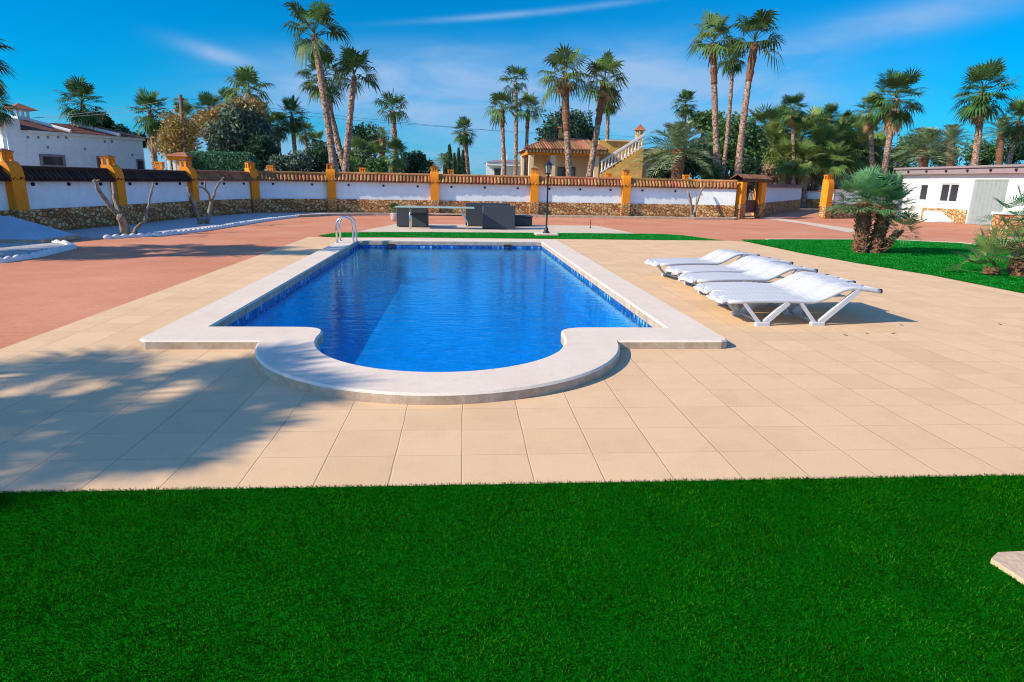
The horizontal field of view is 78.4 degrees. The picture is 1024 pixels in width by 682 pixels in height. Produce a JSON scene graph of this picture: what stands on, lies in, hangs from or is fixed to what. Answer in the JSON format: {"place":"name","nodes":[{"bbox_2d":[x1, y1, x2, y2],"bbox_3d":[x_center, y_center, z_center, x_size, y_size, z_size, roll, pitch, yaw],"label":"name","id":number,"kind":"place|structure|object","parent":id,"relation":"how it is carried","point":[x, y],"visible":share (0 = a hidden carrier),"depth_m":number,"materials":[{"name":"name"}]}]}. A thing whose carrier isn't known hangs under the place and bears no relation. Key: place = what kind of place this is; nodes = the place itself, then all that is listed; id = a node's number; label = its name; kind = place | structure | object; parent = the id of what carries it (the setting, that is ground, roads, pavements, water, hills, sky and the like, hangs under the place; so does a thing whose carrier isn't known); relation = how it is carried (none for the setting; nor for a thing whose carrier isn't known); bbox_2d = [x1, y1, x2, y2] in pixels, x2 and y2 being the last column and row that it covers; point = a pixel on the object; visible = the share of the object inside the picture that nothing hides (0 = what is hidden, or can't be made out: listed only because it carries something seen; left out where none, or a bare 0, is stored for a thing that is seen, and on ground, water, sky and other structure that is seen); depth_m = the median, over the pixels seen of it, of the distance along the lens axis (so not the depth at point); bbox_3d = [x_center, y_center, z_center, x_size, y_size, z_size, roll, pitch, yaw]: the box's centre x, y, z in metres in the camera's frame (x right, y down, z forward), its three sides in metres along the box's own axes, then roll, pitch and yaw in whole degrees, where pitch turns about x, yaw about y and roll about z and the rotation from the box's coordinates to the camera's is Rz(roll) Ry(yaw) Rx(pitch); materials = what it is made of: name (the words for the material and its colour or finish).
{"place":"outdoors","nodes":[
{"label":"outdoors","id":0,"kind":"place"},
{"bbox_2d":[357,224,633,233],"bbox_3d":[-0.623,-3.987,22.213,9.173,0.001,3.883,-1,14,-8],"label":"paved pad","id":1,"kind":"object","parent":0,"point":[518,228],"visible":0.83,"depth_m":21.77,"materials":[{"name":"beige concrete"}]},
{"bbox_2d":[396,208,428,226],"bbox_3d":[-3.526,-4.441,22.308,1.060,0.670,0.950,0,14,-4],"label":"rattan armchair","id":2,"kind":"object","parent":1,"relation":"on","point":[402,216],"visible":0.74,"depth_m":21.86,"materials":[{"name":"grey wicker"}]},
{"bbox_2d":[465,203,509,225],"bbox_3d":[-0.916,-4.728,23.335,1.620,0.820,0.850,0,14,-4],"label":"rattan sofa","id":3,"kind":"object","parent":1,"relation":"on","point":[473,217],"visible":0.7,"depth_m":22.88,"materials":[{"name":"grey wicker"}]},
{"bbox_2d":[482,205,514,228],"bbox_3d":[-0.478,-4.375,22.061,1.120,0.780,0.900,0,14,-4],"label":"rattan armchair","id":4,"kind":"object","parent":1,"relation":"on","point":[498,217],"visible":1,"depth_m":21.63,"materials":[{"name":"grey wicker"}]},
{"bbox_2d":[0,237,1023,492],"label":"pool deck","id":5,"kind":"structure","parent":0,"point":[930,385],"depth_m":4.62,"materials":[{"name":"beige tile"}]},
{"bbox_2d":[139,238,726,404],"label":"swimming pool","id":6,"kind":"structure","parent":5,"relation":"in","point":[416,363],"depth_m":8.12,"materials":[{"name":"liquid"}]},
{"bbox_2d":[242,247,639,344],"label":"water","id":7,"kind":"structure","parent":6,"relation":"in","point":[450,263],"depth_m":10.86,"materials":[{"name":"blue liquid"}]},
{"bbox_2d":[644,249,759,280],"bbox_3d":[3.370,-1.369,11.228,1.981,0.478,0.665,-3,15,-15],"label":"sun lounger","id":8,"kind":"object","parent":5,"relation":"on","point":[718,257],"visible":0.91,"depth_m":11.13,"materials":[{"name":"white plastic"}]},
{"bbox_2d":[665,255,792,284],"bbox_3d":[3.523,-1.127,10.286,1.981,0.478,0.665,-2,15,-12],"label":"sun lounger","id":9,"kind":"object","parent":5,"relation":"on","point":[745,263],"visible":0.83,"depth_m":10.22,"materials":[{"name":"white plastic"}]},
{"bbox_2d":[678,262,817,293],"bbox_3d":[3.508,-0.912,9.439,1.981,0.478,0.665,-2,15,-12],"label":"sun lounger","id":10,"kind":"object","parent":5,"relation":"on","point":[766,271],"visible":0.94,"depth_m":9.32,"materials":[{"name":"white plastic"}]},
{"bbox_2d":[693,271,855,313],"bbox_3d":[3.484,-0.662,8.452,1.981,0.478,0.665,0,14,-5],"label":"sun lounger","id":11,"kind":"object","parent":5,"relation":"on","point":[793,281],"visible":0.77,"depth_m":8.42,"materials":[{"name":"white plastic"}]},
{"bbox_2d":[706,279,882,325],"bbox_3d":[3.453,-0.496,7.799,1.981,0.478,0.665,0,14,-6],"label":"sun lounger","id":12,"kind":"object","parent":5,"relation":"on","point":[817,291],"visible":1,"depth_m":7.63,"materials":[{"name":"white plastic"}]},
{"bbox_2d":[0,473,1023,681],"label":"lawn base","id":13,"kind":"object","parent":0,"point":[346,588],"depth_m":2.56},
{"bbox_2d":[990,551,1023,584],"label":"stepping slab","id":14,"kind":"structure","parent":13,"relation":"on","point":[1010,563],"depth_m":2.76,"materials":[{"name":"beige stone"}]},
{"bbox_2d":[0,209,1023,348],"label":"courtyard paving","id":15,"kind":"structure","parent":0,"point":[86,278],"depth_m":13.78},
{"bbox_2d":[0,243,65,257],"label":"gravel bed","id":16,"kind":"object","parent":15,"relation":"on","point":[10,249],"visible":0.7,"depth_m":13.51,"materials":[{"name":"white gravel"}]},
{"bbox_2d":[0,240,76,262],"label":"garden edging","id":17,"kind":"object","parent":16,"relation":"on","point":[48,252],"visible":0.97,"depth_m":12.46,"materials":[{"name":"white stone"}]},
{"bbox_2d":[0,216,79,242],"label":"pump cover","id":18,"kind":"object","parent":15,"relation":"on","point":[14,230],"visible":0.92,"depth_m":14.75,"materials":[{"name":"blue plastic"}]},
{"bbox_2d":[20,165,120,230],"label":"boundary wall","id":19,"kind":"structure","parent":15,"relation":"on","point":[56,201],"depth_m":17.79,"materials":[{"name":"paint"}]},
{"bbox_2d":[121,168,193,223],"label":"boundary wall","id":20,"kind":"structure","parent":15,"relation":"on","point":[170,198],"depth_m":21.85,"materials":[{"name":"paint"}]},
{"bbox_2d":[195,170,255,216],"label":"boundary wall","id":21,"kind":"structure","parent":15,"relation":"on","point":[233,195],"depth_m":26.14,"materials":[{"name":"paint"}]},
{"bbox_2d":[65,212,654,238],"bbox_3d":[-4.651,-5.146,26.378,31.729,0.050,11.238,-10,18,-37],"label":"gravel bed","id":22,"kind":"object","parent":15,"relation":"on","point":[152,227],"visible":0.45,"depth_m":20.38,"materials":[{"name":"white gravel"}]},
{"bbox_2d":[0,148,33,222],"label":"wall pillar","id":23,"kind":"structure","parent":22,"relation":"on","point":[17,197],"depth_m":15.97,"materials":[{"name":"paint"}]},
{"bbox_2d":[98,154,131,225],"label":"wall pillar","id":24,"kind":"structure","parent":22,"relation":"on","point":[114,169],"depth_m":19.51,"materials":[{"name":"paint"}]},
{"bbox_2d":[92,179,153,234],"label":"pruned tree","id":25,"kind":"object","parent":22,"relation":"on","point":[124,227],"visible":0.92,"depth_m":16.64,"materials":[{"name":"grey plant"}]},
{"bbox_2d":[179,158,202,217],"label":"wall pillar","id":26,"kind":"structure","parent":22,"relation":"on","point":[192,174],"depth_m":23.97,"materials":[{"name":"paint"}]},
{"bbox_2d":[102,215,297,238],"bbox_3d":[-9.331,-3.916,21.044,0.869,0.110,10.689,3,14,7],"label":"garden edging","id":27,"kind":"object","parent":22,"relation":"on","point":[134,235],"visible":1,"depth_m":18.38,"materials":[{"name":"white stone"}]},
{"bbox_2d":[244,161,261,212],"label":"wall pillar","id":28,"kind":"structure","parent":22,"relation":"on","point":[255,195],"depth_m":27.80,"materials":[{"name":"paint"}]},
{"bbox_2d":[326,162,336,212],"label":"wall pillar","id":29,"kind":"structure","parent":22,"relation":"on","point":[331,195],"depth_m":29.28,"materials":[{"name":"paint"}]},
{"bbox_2d":[297,213,737,219],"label":"kerb","id":30,"kind":"structure","parent":15,"relation":"on","point":[551,216],"depth_m":29.96,"materials":[{"name":"grey concrete"}]},
{"bbox_2d":[764,184,804,215],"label":"lane wall","id":31,"kind":"structure","parent":15,"relation":"on","point":[779,198],"depth_m":40.20,"materials":[{"name":"paint"}]},
{"bbox_2d":[819,173,833,217],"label":"wall pillar","id":32,"kind":"structure","parent":15,"relation":"on","point":[828,189],"depth_m":33.84,"materials":[{"name":"paint"}]},
{"bbox_2d":[831,185,896,217],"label":"lane wall","id":33,"kind":"structure","parent":15,"relation":"on","point":[838,214],"depth_m":34.65,"materials":[{"name":"paint"}]},
{"bbox_2d":[849,90,884,167],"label":"fan palm","id":34,"kind":"object","parent":15,"relation":"on","point":[865,124],"visible":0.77,"depth_m":42.64,"materials":[{"name":"green plant"}]},
{"bbox_2d":[863,66,928,174],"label":"fan palm","id":35,"kind":"object","parent":15,"relation":"on","point":[893,115],"visible":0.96,"depth_m":40.17,"materials":[{"name":"green plant"}]},
{"bbox_2d":[0,0,1023,187],"label":"sky","id":36,"kind":"structure","parent":0,"point":[446,58],"materials":[{"name":"blue"}]},
{"bbox_2d":[319,232,719,239],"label":"artificial grass","id":37,"kind":"structure","parent":0,"point":[565,235],"depth_m":19.20,"materials":[{"name":"green plant"}]},
{"bbox_2d":[745,191,898,217],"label":"terrain","id":38,"kind":"structure","parent":0,"point":[746,214],"depth_m":50.63,"materials":[{"name":"brown soil"}]},
{"bbox_2d":[0,103,145,168],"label":"white house","id":39,"kind":"structure","parent":38,"relation":"on","point":[29,141],"depth_m":41.98,"materials":[{"name":"paint"}]},
{"bbox_2d":[55,74,107,130],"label":"fan palm","id":40,"kind":"object","parent":38,"relation":"on","point":[79,89],"visible":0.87,"depth_m":43.83,"materials":[{"name":"green plant"}]},
{"bbox_2d":[127,87,168,169],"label":"fan palm","id":41,"kind":"object","parent":38,"relation":"on","point":[151,125],"visible":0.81,"depth_m":40.81,"materials":[{"name":"green plant"}]},
{"bbox_2d":[151,92,268,163],"bbox_3d":[-17.800,-11.763,38.509,6.277,6.379,6.339,0,14,-4],"label":"golden tree","id":42,"kind":"object","parent":38,"relation":"on","point":[173,139],"visible":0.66,"depth_m":36.51,"materials":[{"name":"yellow plant"}]},
{"bbox_2d":[188,150,260,170],"bbox_3d":[-15.156,-8.492,32.948,3.727,2.924,1.654,0,14,-4],"label":"clipped hedge","id":43,"kind":"object","parent":38,"relation":"on","point":[220,160],"visible":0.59,"depth_m":32.24,"materials":[{"name":"green plant"}]},
{"bbox_2d":[203,99,280,156],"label":"olive tree","id":44,"kind":"object","parent":38,"relation":"on","point":[233,129],"visible":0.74,"depth_m":36.35,"materials":[{"name":"green plant"}]},
{"bbox_2d":[223,64,276,112],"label":"fan palm","id":45,"kind":"object","parent":38,"relation":"on","point":[244,75],"visible":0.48,"depth_m":41.59,"materials":[{"name":"green plant"}]},
{"bbox_2d":[239,132,280,170],"bbox_3d":[-14.759,-10.122,36.772,2.510,4.174,2.120,0,14,-4],"label":"dark shrub","id":46,"kind":"object","parent":38,"relation":"on","point":[258,140],"visible":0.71,"depth_m":36.10,"materials":[{"name":"green plant"}]},
{"bbox_2d":[254,171,330,212],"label":"boundary wall","id":47,"kind":"structure","parent":38,"relation":"on","point":[292,192],"depth_m":28.69,"materials":[{"name":"paint"}]},
{"bbox_2d":[278,95,311,159],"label":"fan palm","id":48,"kind":"object","parent":38,"relation":"on","point":[295,123],"visible":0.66,"depth_m":43.47,"materials":[{"name":"green plant"}]},
{"bbox_2d":[280,149,315,171],"bbox_3d":[-12.288,-9.410,36.138,2.177,3.197,2.083,0,14,-4],"label":"shrub","id":49,"kind":"object","parent":38,"relation":"on","point":[301,163],"visible":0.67,"depth_m":35.53,"materials":[{"name":"green plant"}]},
{"bbox_2d":[281,0,356,171],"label":"fan palm","id":50,"kind":"object","parent":38,"relation":"on","point":[322,19],"visible":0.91,"depth_m":30.79,"materials":[{"name":"green plant"}]},
{"bbox_2d":[304,140,338,171],"bbox_3d":[-11.351,-9.937,37.129,2.401,3.766,2.398,0,14,-4],"label":"shrub","id":51,"kind":"object","parent":38,"relation":"on","point":[322,161],"visible":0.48,"depth_m":36.53,"materials":[{"name":"green plant"}]},
{"bbox_2d":[294,50,349,171],"bbox_3d":[-10.169,-11.607,34.594,3.317,8.427,2.934,0,14,-4],"label":"fan palm","id":52,"kind":"object","parent":38,"relation":"on","point":[314,91],"visible":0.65,"depth_m":34.04,"materials":[{"name":"green plant"}]},
{"bbox_2d":[328,39,381,171],"bbox_3d":[-8.028,-11.125,32.816,2.743,8.370,2.932,0,14,-4],"label":"fan palm","id":53,"kind":"object","parent":38,"relation":"on","point":[350,62],"visible":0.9,"depth_m":32.23,"materials":[{"name":"green plant"}]},
{"bbox_2d":[343,135,372,171],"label":"fan palm","id":54,"kind":"object","parent":38,"relation":"on","point":[354,160],"visible":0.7,"depth_m":37.64,"materials":[{"name":"green plant"}]},
{"bbox_2d":[352,122,388,171],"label":"shrub","id":55,"kind":"object","parent":38,"relation":"on","point":[362,131],"visible":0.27,"depth_m":41.98,"materials":[{"name":"green plant"}]},
{"bbox_2d":[331,172,433,212],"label":"boundary wall","id":56,"kind":"structure","parent":38,"relation":"on","point":[365,192],"depth_m":29.82,"materials":[{"name":"paint"}]},
{"bbox_2d":[373,89,409,172],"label":"fan palm","id":57,"kind":"object","parent":38,"relation":"on","point":[393,115],"visible":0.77,"depth_m":38.15,"materials":[{"name":"green plant"}]},
{"bbox_2d":[378,135,410,172],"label":"fan palm","id":58,"kind":"object","parent":38,"relation":"on","point":[396,163],"visible":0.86,"depth_m":36.81,"materials":[{"name":"green plant"}]},
{"bbox_2d":[399,150,427,173],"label":"shrub","id":59,"kind":"object","parent":38,"relation":"on","point":[417,160],"visible":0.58,"depth_m":43.74,"materials":[{"name":"green plant"}]},
{"bbox_2d":[452,116,477,173],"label":"fan palm","id":60,"kind":"object","parent":38,"relation":"on","point":[465,140],"visible":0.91,"depth_m":45.62,"materials":[{"name":"green plant"}]},
{"bbox_2d":[435,174,534,214],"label":"boundary wall","id":61,"kind":"structure","parent":38,"relation":"on","point":[464,189],"depth_m":30.53,"materials":[{"name":"paint"}]},
{"bbox_2d":[482,86,522,174],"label":"fan palm","id":62,"kind":"object","parent":38,"relation":"on","point":[497,97],"visible":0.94,"depth_m":42.61,"materials":[{"name":"green plant"}]},
{"bbox_2d":[499,65,529,174],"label":"fan palm","id":63,"kind":"object","parent":38,"relation":"on","point":[519,72],"visible":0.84,"depth_m":45.22,"materials":[{"name":"green plant"}]},
{"bbox_2d":[512,91,544,175],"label":"fan palm","id":64,"kind":"object","parent":38,"relation":"on","point":[526,99],"visible":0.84,"depth_m":43.16,"materials":[{"name":"green plant"}]},
{"bbox_2d":[533,43,590,176],"bbox_3d":[2.941,-12.697,37.559,3.680,9.512,3.651,0,14,-4],"label":"fan palm","id":65,"kind":"object","parent":38,"relation":"on","point":[564,87],"visible":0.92,"depth_m":36.78,"materials":[{"name":"green plant"}]},
{"bbox_2d":[534,106,599,140],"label":"dome tree","id":66,"kind":"object","parent":38,"relation":"on","point":[583,127],"visible":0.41,"depth_m":61.23,"materials":[{"name":"green plant"}]},
{"bbox_2d":[535,176,626,215],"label":"boundary wall","id":67,"kind":"structure","parent":38,"relation":"on","point":[594,196],"depth_m":31.13,"materials":[{"name":"paint"}]},
{"bbox_2d":[518,123,660,177],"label":"villa","id":68,"kind":"object","parent":38,"relation":"on","point":[615,157],"visible":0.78,"depth_m":42.72,"materials":[{"name":"paint"}]},
{"bbox_2d":[579,49,629,176],"bbox_3d":[5.606,-12.880,38.647,3.475,9.448,3.711,0,14,-4],"label":"fan palm","id":69,"kind":"object","parent":38,"relation":"on","point":[604,94],"visible":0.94,"depth_m":37.89,"materials":[{"name":"green plant"}]},
{"bbox_2d":[630,178,693,216],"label":"boundary wall","id":70,"kind":"structure","parent":38,"relation":"on","point":[658,197],"depth_m":31.58,"materials":[{"name":"paint"}]},
{"bbox_2d":[631,120,722,178],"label":"feather palm","id":71,"kind":"object","parent":38,"relation":"on","point":[679,133],"visible":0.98,"depth_m":37.86,"materials":[{"name":"green plant"}]},
{"bbox_2d":[654,140,712,178],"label":"broadleaf tree","id":72,"kind":"object","parent":38,"relation":"on","point":[692,169],"visible":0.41,"depth_m":42.79,"materials":[{"name":"green plant"}]},
{"bbox_2d":[671,89,697,121],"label":"fan palm","id":73,"kind":"object","parent":38,"relation":"on","point":[686,94],"visible":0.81,"depth_m":55.60,"materials":[{"name":"green plant"}]},
{"bbox_2d":[686,8,740,177],"bbox_3d":[12.406,-14.425,39.866,3.669,12.123,3.667,0,14,-4],"label":"fan palm","id":74,"kind":"object","parent":38,"relation":"on","point":[712,49],"visible":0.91,"depth_m":38.83,"materials":[{"name":"green plant"}]},
{"bbox_2d":[691,179,736,216],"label":"boundary wall","id":75,"kind":"structure","parent":38,"relation":"on","point":[717,198],"depth_m":31.75,"materials":[{"name":"paint"}]},
{"bbox_2d":[696,110,768,179],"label":"broadleaf tree","id":76,"kind":"object","parent":38,"relation":"on","point":[752,145],"visible":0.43,"depth_m":47.53,"materials":[{"name":"green plant"}]},
{"bbox_2d":[717,37,748,179],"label":"fan palm","id":77,"kind":"object","parent":38,"relation":"on","point":[737,68],"visible":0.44,"depth_m":43.52,"materials":[{"name":"green plant"}]},
{"bbox_2d":[730,174,772,218],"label":"garden gate","id":78,"kind":"structure","parent":38,"relation":"on","point":[755,206],"depth_m":32.43,"materials":[{"name":"stone"}]},
{"bbox_2d":[723,9,785,179],"bbox_3d":[14.374,-13.765,38.344,4.022,11.598,3.779,0,14,-4],"label":"fan palm","id":79,"kind":"object","parent":38,"relation":"on","point":[762,21],"visible":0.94,"depth_m":37.19,"materials":[{"name":"green plant"}]},
{"bbox_2d":[748,103,789,163],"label":"fan palm","id":80,"kind":"object","parent":38,"relation":"on","point":[762,117],"visible":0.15,"depth_m":53.79,"materials":[{"name":"green plant"}]},
{"bbox_2d":[759,119,790,181],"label":"fan palm","id":81,"kind":"object","parent":38,"relation":"on","point":[773,132],"visible":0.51,"depth_m":52.29,"materials":[{"name":"green plant"}]},
{"bbox_2d":[766,136,806,183],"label":"fan palm","id":82,"kind":"object","parent":38,"relation":"on","point":[783,170],"visible":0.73,"depth_m":51.41,"materials":[{"name":"green plant"}]},
{"bbox_2d":[773,91,808,184],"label":"fan palm","id":83,"kind":"object","parent":38,"relation":"on","point":[791,119],"visible":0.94,"depth_m":49.86,"materials":[{"name":"green plant"}]},
{"bbox_2d":[776,112,827,163],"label":"fan palm","id":84,"kind":"object","parent":38,"relation":"on","point":[810,121],"visible":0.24,"depth_m":52.91,"materials":[{"name":"green plant"}]},
{"bbox_2d":[787,138,827,206],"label":"fan palm","id":85,"kind":"object","parent":38,"relation":"on","point":[802,171],"visible":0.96,"depth_m":50.59,"materials":[{"name":"green plant"}]},
{"bbox_2d":[799,120,850,187],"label":"fan palm","id":86,"kind":"object","parent":38,"relation":"on","point":[819,131],"visible":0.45,"depth_m":51.43,"materials":[{"name":"green plant"}]},
{"bbox_2d":[811,138,854,187],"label":"fan palm","id":87,"kind":"object","parent":38,"relation":"on","point":[841,168],"visible":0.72,"depth_m":50.77,"materials":[{"name":"green plant"}]},
{"bbox_2d":[838,129,880,180],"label":"fan palm","id":88,"kind":"object","parent":38,"relation":"on","point":[859,163],"visible":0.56,"depth_m":52.91,"materials":[{"name":"green plant"}]},
{"bbox_2d":[888,132,917,180],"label":"broadleaf tree","id":89,"kind":"object","parent":38,"relation":"on","point":[905,164],"visible":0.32,"depth_m":53.36,"materials":[{"name":"green plant"}]},
{"bbox_2d":[889,126,961,166],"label":"feather palm","id":90,"kind":"object","parent":38,"relation":"on","point":[923,141],"visible":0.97,"depth_m":47.02,"materials":[{"name":"green plant"}]},
{"bbox_2d":[930,124,973,165],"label":"feather palm","id":91,"kind":"object","parent":38,"relation":"on","point":[953,130],"visible":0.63,"depth_m":53.13,"materials":[{"name":"green plant"}]},
{"bbox_2d":[960,139,996,165],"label":"broadleaf tree","id":92,"kind":"object","parent":38,"relation":"on","point":[987,154],"visible":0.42,"depth_m":59.62,"materials":[{"name":"green plant"}]},
{"bbox_2d":[949,55,1021,165],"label":"fan palm","id":93,"kind":"object","parent":38,"relation":"on","point":[977,111],"visible":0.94,"depth_m":44.44,"materials":[{"name":"green plant"}]},
{"bbox_2d":[981,115,1023,164],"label":"feather palm","id":94,"kind":"object","parent":38,"relation":"on","point":[999,155],"visible":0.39,"depth_m":55.80,"materials":[{"name":"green plant"}]},
{"bbox_2d":[992,93,1023,164],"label":"fan palm","id":95,"kind":"object","parent":38,"relation":"on","point":[1015,134],"visible":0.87,"depth_m":48.42,"materials":[{"name":"green plant"}]},
{"bbox_2d":[741,239,1023,292],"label":"lawn base","id":96,"kind":"object","parent":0,"point":[907,268],"visible":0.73,"depth_m":15.08,"materials":[{"name":"green plant"}]},
{"bbox_2d":[825,164,927,252],"bbox_3d":[9.181,-3.377,16.009,2.557,2.307,1.990,0,14,-4],"label":"dwarf palm","id":97,"kind":"object","parent":96,"relation":"on","point":[889,188],"visible":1,"depth_m":15.84,"materials":[{"name":"green plant"}]},
{"bbox_2d":[943,222,1023,275],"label":"dwarf palm","id":98,"kind":"object","parent":96,"relation":"on","point":[989,246],"visible":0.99,"depth_m":12.15,"materials":[{"name":"green plant"}]},
{"bbox_2d":[971,184,1023,263],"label":"dwarf palm","id":99,"kind":"object","parent":96,"relation":"on","point":[1019,199],"visible":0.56,"depth_m":13.44,"materials":[{"name":"green plant"}]},
{"bbox_2d":[980,213,1023,276],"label":"dwarf palm","id":100,"kind":"object","parent":96,"relation":"on","point":[1014,269],"visible":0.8,"depth_m":12.21,"materials":[{"name":"green plant"}]},
{"bbox_2d":[894,164,1023,224],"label":"garden shed","id":101,"kind":"structure","parent":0,"point":[962,194],"depth_m":31.61,"materials":[{"name":"paint"}]},
{"bbox_2d":[967,179,1008,224],"bbox_3d":[23.014,-6.695,30.333,0.050,2.149,2.050,0,14,-4],"label":"roller door","id":102,"kind":"structure","parent":101,"relation":"in","point":[983,203],"depth_m":30.41,"materials":[{"name":"grey metal"}]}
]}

